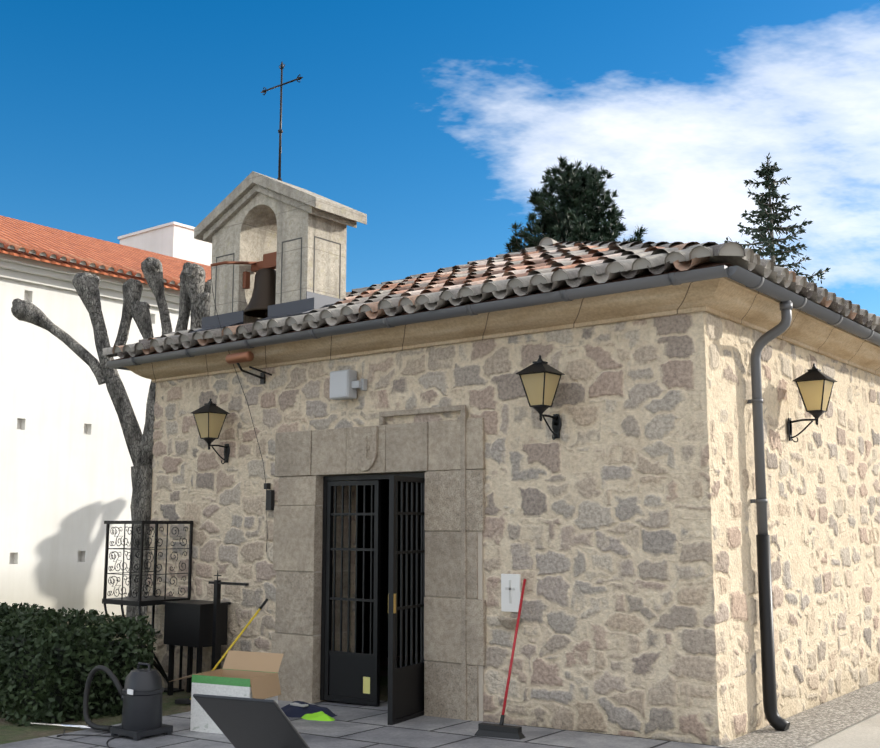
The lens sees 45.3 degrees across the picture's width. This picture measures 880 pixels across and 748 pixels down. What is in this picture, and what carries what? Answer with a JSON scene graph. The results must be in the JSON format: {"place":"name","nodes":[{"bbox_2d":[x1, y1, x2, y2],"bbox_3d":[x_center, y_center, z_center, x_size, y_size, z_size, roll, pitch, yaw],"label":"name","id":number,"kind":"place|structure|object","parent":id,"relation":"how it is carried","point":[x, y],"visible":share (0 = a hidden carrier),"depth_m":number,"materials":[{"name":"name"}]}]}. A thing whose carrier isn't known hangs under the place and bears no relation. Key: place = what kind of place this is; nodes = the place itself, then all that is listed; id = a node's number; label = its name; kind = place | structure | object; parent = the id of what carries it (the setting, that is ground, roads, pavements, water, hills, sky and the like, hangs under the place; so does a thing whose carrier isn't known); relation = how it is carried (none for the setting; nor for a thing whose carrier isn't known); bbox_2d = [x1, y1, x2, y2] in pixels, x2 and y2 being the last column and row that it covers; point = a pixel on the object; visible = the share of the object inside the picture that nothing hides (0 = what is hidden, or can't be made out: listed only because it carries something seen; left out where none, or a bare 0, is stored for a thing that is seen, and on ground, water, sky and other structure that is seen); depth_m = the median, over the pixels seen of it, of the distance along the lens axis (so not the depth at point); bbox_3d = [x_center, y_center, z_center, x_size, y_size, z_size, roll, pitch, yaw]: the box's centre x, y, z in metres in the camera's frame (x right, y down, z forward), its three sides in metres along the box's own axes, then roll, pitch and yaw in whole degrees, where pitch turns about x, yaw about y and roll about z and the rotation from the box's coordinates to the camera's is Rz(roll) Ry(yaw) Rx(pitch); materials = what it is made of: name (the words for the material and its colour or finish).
{"place":"outdoors","nodes":[
{"label":"outdoors","id":0,"kind":"place"},
{"bbox_2d":[118,221,211,290],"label":"white building tower","id":1,"kind":"structure","parent":0,"point":[175,239],"depth_m":31.00,"materials":[{"name":"white paint"}]},
{"bbox_2d":[0,615,419,743],"bbox_3d":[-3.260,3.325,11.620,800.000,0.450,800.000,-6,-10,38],"label":"ground","id":2,"kind":"structure","parent":0,"point":[10,732],"depth_m":9.39,"materials":[{"name":"green plant"}]},
{"bbox_2d":[30,722,94,729],"bbox_3d":[-3.149,2.969,8.892,0.817,0.059,0.032,-4,-9,26],"label":"vacuum tube","id":3,"kind":"object","parent":2,"relation":"on","point":[60,725],"visible":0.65,"depth_m":8.90,"materials":[{"name":"silver metal"}]},
{"bbox_2d":[0,602,160,726],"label":"box hedge","id":4,"kind":"object","parent":2,"relation":"on","point":[44,672],"visible":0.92,"depth_m":9.54,"materials":[{"name":"green plant"}]},
{"bbox_2d":[0,278,190,616],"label":"building wall","id":5,"kind":"structure","parent":2,"relation":"on","point":[66,463],"depth_m":21.05,"materials":[{"name":"white paint"}]},
{"bbox_2d":[0,253,190,313],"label":"cornice","id":6,"kind":"structure","parent":5,"relation":"attached to","point":[21,269],"depth_m":21.15,"materials":[{"name":"white paint"}]},
{"bbox_2d":[0,215,210,290],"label":"tiled roof","id":7,"kind":"structure","parent":5,"relation":"on","point":[33,234],"depth_m":24.74,"materials":[{"name":"orange tile"}]},
{"bbox_2d":[0,238,179,285],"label":"roof edge tiles","id":8,"kind":"object","parent":7,"relation":"attached to","point":[31,249],"visible":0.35,"depth_m":21.28,"materials":[{"name":"tile"}]},
{"bbox_2d":[11,257,210,667],"bbox_3d":[-4.397,1.133,14.093,2.761,5.487,0.633,0,-8,1],"label":"tree","id":9,"kind":"object","parent":2,"relation":"on","point":[195,293],"visible":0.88,"depth_m":14.14,"materials":[{"name":"grey plant"}]},
{"bbox_2d":[102,521,192,692],"bbox_3d":[-3.115,2.458,11.174,0.660,1.788,0.672,-6,-10,38],"label":"iron pulpit","id":10,"kind":"object","parent":2,"relation":"on","point":[140,600],"visible":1,"depth_m":11.11,"materials":[{"name":"black metal"}]},
{"bbox_2d":[162,570,248,695],"bbox_3d":[-2.308,2.624,10.660,1.110,1.271,0.400,-6,-10,38],"label":"metal candle stand","id":11,"kind":"object","parent":2,"relation":"on","point":[199,625],"visible":0.79,"depth_m":10.65,"materials":[{"name":"black metal"}]},
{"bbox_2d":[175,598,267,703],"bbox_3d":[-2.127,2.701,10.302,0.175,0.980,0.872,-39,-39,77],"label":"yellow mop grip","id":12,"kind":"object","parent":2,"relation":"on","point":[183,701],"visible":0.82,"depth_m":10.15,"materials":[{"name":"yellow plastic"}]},
{"bbox_2d":[146,311,879,745],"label":"chapel walls","id":13,"kind":"structure","parent":2,"relation":"on","point":[620,531],"depth_m":8.74,"materials":[{"name":"beige stone"}]},
{"bbox_2d":[191,398,229,463],"bbox_3d":[-2.380,0.597,11.058,0.297,0.683,0.392,-6,-10,38],"label":"wall lantern","id":14,"kind":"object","parent":13,"relation":"attached to","point":[210,417],"depth_m":10.98,"materials":[{"name":"black metal"}]},
{"bbox_2d":[211,267,274,551],"bbox_3d":[-2.031,0.330,10.760,0.721,2.941,0.146,0,-8,-2],"label":"bell rope","id":15,"kind":"object","parent":13,"relation":"attached to","point":[270,499],"visible":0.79,"depth_m":10.66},
{"bbox_2d":[236,363,271,383],"bbox_3d":[-1.899,-0.013,10.782,0.180,0.187,0.368,-6,-10,38],"label":"metal bracket","id":16,"kind":"object","parent":13,"relation":"attached to","point":[262,376],"visible":0.94,"depth_m":10.84,"materials":[{"name":"black metal"}]},
{"bbox_2d":[225,351,253,363],"bbox_3d":[-2.031,-0.166,10.681,0.320,0.110,0.110,-6,-10,38],"label":"eave spot","id":17,"kind":"object","parent":16,"relation":"attached to","point":[240,357],"visible":1,"depth_m":10.62,"materials":[{"name":"orange ceramic"}]},
{"bbox_2d":[210,193,346,323],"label":"bell gable","id":18,"kind":"structure","parent":13,"relation":"attached to","point":[256,227],"depth_m":11.16,"materials":[{"name":"beige stone"}]},
{"bbox_2d":[210,251,276,288],"bbox_3d":[-1.999,-1.146,11.140,0.620,0.370,0.671,-6,-10,38],"label":"bell yoke","id":19,"kind":"object","parent":18,"relation":"attached to","point":[269,260],"visible":0.69,"depth_m":11.37,"materials":[{"name":"brown wood"}]},
{"bbox_2d":[244,268,275,317],"bbox_3d":[-1.868,-0.860,11.368,0.496,0.533,0.496,-6,-10,38],"label":"bell","id":20,"kind":"object","parent":18,"relation":"hanging from","point":[263,298],"visible":0.79,"depth_m":11.25,"materials":[{"name":"brown metal"}]},
{"bbox_2d":[190,291,342,332],"bbox_3d":[-1.804,-0.542,11.308,1.740,0.420,0.805,-6,-10,38],"label":"bell gable base","id":21,"kind":"object","parent":18,"relation":"attached to","point":[310,302],"visible":0.52,"depth_m":10.91,"materials":[{"name":"grey metal"}]},
{"bbox_2d":[214,236,340,315],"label":"bell gable grooves","id":22,"kind":"object","parent":18,"relation":"attached to","point":[233,254],"visible":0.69,"depth_m":10.99,"materials":[{"name":"grey stone"}]},
{"bbox_2d":[194,171,366,242],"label":"bell gable cornice","id":23,"kind":"structure","parent":18,"relation":"attached to","point":[244,192],"depth_m":11.19,"materials":[{"name":"beige stone"}]},
{"bbox_2d":[260,62,302,180],"bbox_3d":[-1.765,-2.778,11.673,0.680,1.450,0.100,-6,-10,38],"label":"iron cross","id":24,"kind":"object","parent":18,"relation":"attached to","point":[280,131],"visible":0.96,"depth_m":11.66,"materials":[{"name":"black"}]},
{"bbox_2d":[275,430,312,476],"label":"stone block","id":25,"kind":"structure","parent":13,"relation":"attached to","point":[293,453],"depth_m":10.51,"materials":[{"name":"stone"}]},
{"bbox_2d":[273,506,351,571],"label":"stone block","id":26,"kind":"structure","parent":13,"relation":"attached to","point":[297,537],"depth_m":10.39,"materials":[{"name":"stone"}]},
{"bbox_2d":[311,428,354,475],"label":"stone block","id":27,"kind":"structure","parent":13,"relation":"attached to","point":[329,447],"depth_m":10.22,"materials":[{"name":"stone"}]},
{"bbox_2d":[330,370,356,399],"bbox_3d":[-0.930,0.106,10.140,0.250,0.270,0.130,-6,-10,38],"label":"loudspeaker","id":28,"kind":"object","parent":13,"relation":"attached to","point":[351,377],"visible":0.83,"depth_m":10.06,"materials":[{"name":"grey"}]},
{"bbox_2d":[330,371,346,397],"bbox_3d":[-0.972,0.099,10.086,0.220,0.240,0.006,-6,-10,38],"label":"loudspeaker grille","id":29,"kind":"object","parent":28,"relation":"attached to","point":[338,384],"visible":1,"depth_m":10.08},
{"bbox_2d":[351,379,366,390],"bbox_3d":[-0.768,0.103,10.045,0.120,0.110,0.100,-6,-10,38],"label":"light mounting bracket","id":30,"kind":"object","parent":13,"relation":"attached to","point":[361,384],"visible":1,"depth_m":10.01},
{"bbox_2d":[351,426,377,470],"bbox_3d":[-0.715,0.708,9.914,0.320,0.415,0.045,-6,-10,38],"label":"carved shield","id":31,"kind":"object","parent":13,"relation":"attached to","point":[364,446],"visible":1,"depth_m":9.89,"materials":[{"name":"stone"}]},
{"bbox_2d":[346,425,402,474],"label":"stone block","id":32,"kind":"structure","parent":13,"relation":"attached to","point":[379,467],"depth_m":9.85,"materials":[{"name":"stone"}]},
{"bbox_2d":[277,469,483,720],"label":"mortar joints","id":33,"kind":"object","parent":13,"relation":"attached to","point":[480,597],"visible":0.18,"depth_m":9.00,"materials":[{"name":"beige concrete"}]},
{"bbox_2d":[271,632,349,703],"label":"stone block","id":34,"kind":"structure","parent":33,"relation":"on","point":[299,673],"depth_m":10.17,"materials":[{"name":"stone"}]},
{"bbox_2d":[275,571,350,635],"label":"stone block","id":35,"kind":"structure","parent":34,"relation":"on","point":[298,601],"depth_m":10.29,"materials":[{"name":"stone"}]},
{"bbox_2d":[278,476,351,505],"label":"stone block","id":36,"kind":"structure","parent":33,"relation":"attached to","point":[304,490],"depth_m":10.44,"materials":[{"name":"stone"}]},
{"bbox_2d":[424,661,478,720],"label":"stone block","id":37,"kind":"structure","parent":33,"relation":"on","point":[442,689],"depth_m":9.04,"materials":[{"name":"stone"}]},
{"bbox_2d":[424,597,486,665],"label":"stone block","id":38,"kind":"structure","parent":37,"relation":"on","point":[442,629],"depth_m":9.07,"materials":[{"name":"stone"}]},
{"bbox_2d":[425,531,477,598],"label":"stone block","id":39,"kind":"structure","parent":38,"relation":"on","point":[442,564],"depth_m":9.19,"materials":[{"name":"stone"}]},
{"bbox_2d":[425,470,485,530],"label":"stone block","id":40,"kind":"structure","parent":33,"relation":"attached to","point":[442,500],"depth_m":9.23,"materials":[{"name":"stone"}]},
{"bbox_2d":[428,418,485,470],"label":"stone block","id":41,"kind":"structure","parent":33,"relation":"on","point":[444,444],"depth_m":9.30,"materials":[{"name":"stone"}]},
{"bbox_2d":[386,422,427,472],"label":"stone block","id":42,"kind":"structure","parent":13,"relation":"attached to","point":[406,447],"depth_m":9.62,"materials":[{"name":"stone"}]},
{"bbox_2d":[111,262,732,360],"bbox_3d":[2.142,-0.641,13.684,7.400,1.420,9.720,-6,-10,38],"label":"roof tile edge","id":43,"kind":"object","parent":13,"relation":"on","point":[673,270],"depth_m":8.84,"materials":[{"name":"ceramic"}]},
{"bbox_2d":[103,237,879,357],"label":"chapel roof tiles","id":44,"kind":"object","parent":43,"relation":"on","point":[547,264],"visible":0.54,"depth_m":9.49,"materials":[{"name":"tile"}]},
{"bbox_2d":[379,405,466,719],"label":"stone molding","id":45,"kind":"structure","parent":13,"relation":"attached to","point":[460,408],"depth_m":9.11,"materials":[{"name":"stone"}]},
{"bbox_2d":[124,277,879,382],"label":"cornice","id":46,"kind":"structure","parent":13,"relation":"attached to","point":[727,298],"depth_m":9.22,"materials":[{"name":"beige stone"}]},
{"bbox_2d":[106,265,879,534],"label":"rain gutter","id":47,"kind":"object","parent":46,"relation":"attached to","point":[790,300],"visible":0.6,"depth_m":8.50,"materials":[{"name":"grey metal"}]},
{"bbox_2d":[497,616,520,629],"bbox_3d":[0.556,2.061,8.709,0.230,0.100,0.141,-6,-10,38],"label":"holy water font","id":48,"kind":"object","parent":13,"relation":"attached to","point":[508,623],"visible":0.92,"depth_m":8.67,"materials":[{"name":"stone"}]},
{"bbox_2d":[501,574,520,611],"bbox_3d":[0.592,1.823,8.781,0.190,0.310,0.020,-6,-10,38],"label":"marble plaque","id":49,"kind":"object","parent":13,"relation":"attached to","point":[513,605],"visible":0.85,"depth_m":8.77,"materials":[{"name":"white stone"}]},
{"bbox_2d":[505,580,514,602],"bbox_3d":[0.584,1.812,8.771,0.090,0.190,0.008,-6,-10,38],"label":"cross","id":50,"kind":"object","parent":49,"relation":"attached to","point":[509,588],"visible":1,"depth_m":8.77,"materials":[{"name":"grey metal"}]},
{"bbox_2d":[516,355,564,439],"bbox_3d":[0.844,0.186,8.574,0.297,0.683,0.392,-6,-10,38],"label":"wall lantern","id":51,"kind":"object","parent":13,"relation":"attached to","point":[540,378],"depth_m":8.50,"materials":[{"name":"black metal"}]},
{"bbox_2d":[756,535,789,730],"bbox_3d":[2.594,2.017,8.213,0.193,1.511,0.104,-6,-10,38],"label":"downspout","id":52,"kind":"object","parent":13,"relation":"attached to","point":[776,720],"visible":0.88,"depth_m":8.20,"materials":[{"name":"black metal"}]},
{"bbox_2d":[787,363,836,441],"bbox_3d":[3.213,0.246,9.140,0.392,0.683,0.297,-6,-10,38],"label":"wall lantern","id":53,"kind":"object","parent":13,"relation":"attached to","point":[814,384],"depth_m":9.07,"materials":[{"name":"black metal"}]},
{"bbox_2d":[505,156,647,252],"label":"pine tree","id":54,"kind":"object","parent":2,"relation":"on","point":[598,215],"depth_m":40.07,"materials":[{"name":"green plant"}]},
{"bbox_2d":[724,153,829,287],"bbox_3d":[6.669,0.067,21.275,4.562,9.400,4.788,-6,-10,38],"label":"spruce tree","id":55,"kind":"object","parent":2,"relation":"on","point":[763,215],"depth_m":21.54,"materials":[{"name":"green plant"}]},
{"bbox_2d":[0,700,727,747],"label":"terrace paving","id":56,"kind":"structure","parent":0,"point":[352,725],"depth_m":8.25,"materials":[{"name":"grey stone"}]},
{"bbox_2d":[57,665,124,747],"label":"vacuum hose","id":57,"kind":"object","parent":56,"relation":"on","point":[116,682],"visible":0.96,"depth_m":8.74,"materials":[{"name":"black rubber"}]},
{"bbox_2d":[110,662,172,740],"bbox_3d":[-2.425,2.638,8.560,0.393,0.568,0.356,-6,-10,38],"label":"vacuum cleaner","id":58,"kind":"object","parent":56,"relation":"on","point":[142,711],"visible":0.92,"depth_m":8.43,"materials":[{"name":"grey plastic"}]},
{"bbox_2d":[127,689,132,694],"bbox_3d":[-2.468,2.533,8.398,0.070,0.040,0.008,-6,-10,38],"label":"vacuum label","id":59,"kind":"object","parent":58,"relation":"attached to","point":[129,691],"visible":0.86,"depth_m":8.39,"materials":[{"name":"white paper"}]},
{"bbox_2d":[190,609,260,698],"bbox_3d":[-2.105,2.748,10.333,0.022,0.869,0.671,-26,-28,72],"label":"broom handle","id":60,"kind":"object","parent":56,"relation":"on","point":[236,639],"visible":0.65,"depth_m":10.37,"materials":[{"name":"yellow wood"}]},
{"bbox_2d":[190,669,277,733],"bbox_3d":[-1.699,2.710,8.720,0.580,0.448,0.399,-4,-9,25],"label":"cardboard box","id":61,"kind":"object","parent":56,"relation":"on","point":[201,720],"visible":0.46,"depth_m":8.59,"materials":[{"name":"white cardboard"}]},
{"bbox_2d":[169,650,283,698],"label":"cardboard flaps","id":62,"kind":"object","parent":61,"relation":"attached to","point":[265,687],"visible":0.71,"depth_m":8.90,"materials":[{"name":"beige cardboard"}]},
{"bbox_2d":[195,669,274,678],"bbox_3d":[-1.699,2.709,8.720,0.570,0.440,0.390,-4,-9,25],"label":"cardboard box liner","id":63,"kind":"object","parent":61,"relation":"in","point":[236,674],"visible":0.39,"depth_m":8.95,"materials":[{"name":"brown cardboard"}]},
{"bbox_2d":[193,694,309,747],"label":"panel","id":64,"kind":"object","parent":56,"relation":"on","point":[240,722],"visible":1,"depth_m":5.48,"materials":[{"name":"black plastic"}]},
{"bbox_2d":[281,701,336,717],"bbox_3d":[-1.203,2.978,9.406,0.690,0.108,0.445,-6,-10,38],"label":"cloth","id":65,"kind":"object","parent":56,"relation":"on","point":[291,711],"visible":0.52,"depth_m":9.28,"materials":[{"name":"blue fabric"}]},
{"bbox_2d":[290,703,307,706],"bbox_3d":[-1.247,2.929,9.332,0.170,0.015,0.060,-6,-10,38],"label":"clothes stripe","id":66,"kind":"object","parent":65,"relation":"on","point":[300,705],"visible":1,"depth_m":9.30,"materials":[{"name":"grey fabric"}]},
{"bbox_2d":[301,711,334,720],"bbox_3d":[-1.040,2.960,9.126,0.391,0.065,0.224,-6,-10,38],"label":"cloth","id":67,"kind":"object","parent":56,"relation":"on","point":[320,716],"visible":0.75,"depth_m":9.07,"materials":[{"name":"green fabric"}]},
{"bbox_2d":[320,473,424,700],"bbox_3d":[-0.597,2.008,9.834,1.348,2.129,0.060,-6,-10,38],"label":"gate frame","id":68,"kind":"object","parent":56,"relation":"on","point":[356,477],"visible":0.45,"depth_m":10.17,"materials":[{"name":"black metal"}]},
{"bbox_2d":[324,480,380,705],"bbox_3d":[-0.833,2.059,10.040,0.630,2.075,0.045,-5,-10,34],"label":"gate leaf","id":69,"kind":"object","parent":68,"relation":"attached to","point":[352,677],"visible":1,"depth_m":10.00,"materials":[{"name":"black metal"}]},
{"bbox_2d":[388,475,425,724],"bbox_3d":[-0.267,1.933,9.148,0.060,2.075,0.630,-4,-9,28],"label":"gate leaf","id":70,"kind":"object","parent":68,"relation":"attached to","point":[406,692],"visible":0.83,"depth_m":9.04,"materials":[{"name":"black metal"}]},
{"bbox_2d":[475,715,525,739],"bbox_3d":[0.465,2.713,8.124,0.400,0.158,0.115,-5,-9,30],"label":"broom head","id":71,"kind":"object","parent":56,"relation":"on","point":[500,730],"visible":0.94,"depth_m":8.08},
{"bbox_2d":[502,579,525,714],"bbox_3d":[0.585,2.215,8.416,0.022,1.115,0.515,-4,-9,28],"label":"broom handle","id":72,"kind":"object","parent":71,"relation":"attached to","point":[513,649],"visible":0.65,"depth_m":8.42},
{"bbox_2d":[357,479,420,658],"bbox_3d":[2.143,1.948,13.320,5.480,3.550,7.798,-6,-10,38],"label":"chapel interior","id":73,"kind":"object","parent":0,"point":[384,582],"depth_m":14.05,"materials":[{"name":"black"}]},
{"bbox_2d":[0,0,879,315],"label":"sky","id":74,"kind":"structure","parent":0,"point":[436,122],"materials":[{"name":"blue"}]},
{"bbox_2d":[805,712,879,747],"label":"side pavement","id":75,"kind":"structure","parent":0,"point":[864,733],"depth_m":7.79,"materials":[{"name":"concrete"}]},
{"bbox_2d":[719,681,879,747],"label":"gravel strip","id":76,"kind":"object","parent":75,"relation":"on","point":[810,726],"visible":1,"depth_m":8.36,"materials":[{"name":"grey gravel"}]}
]}

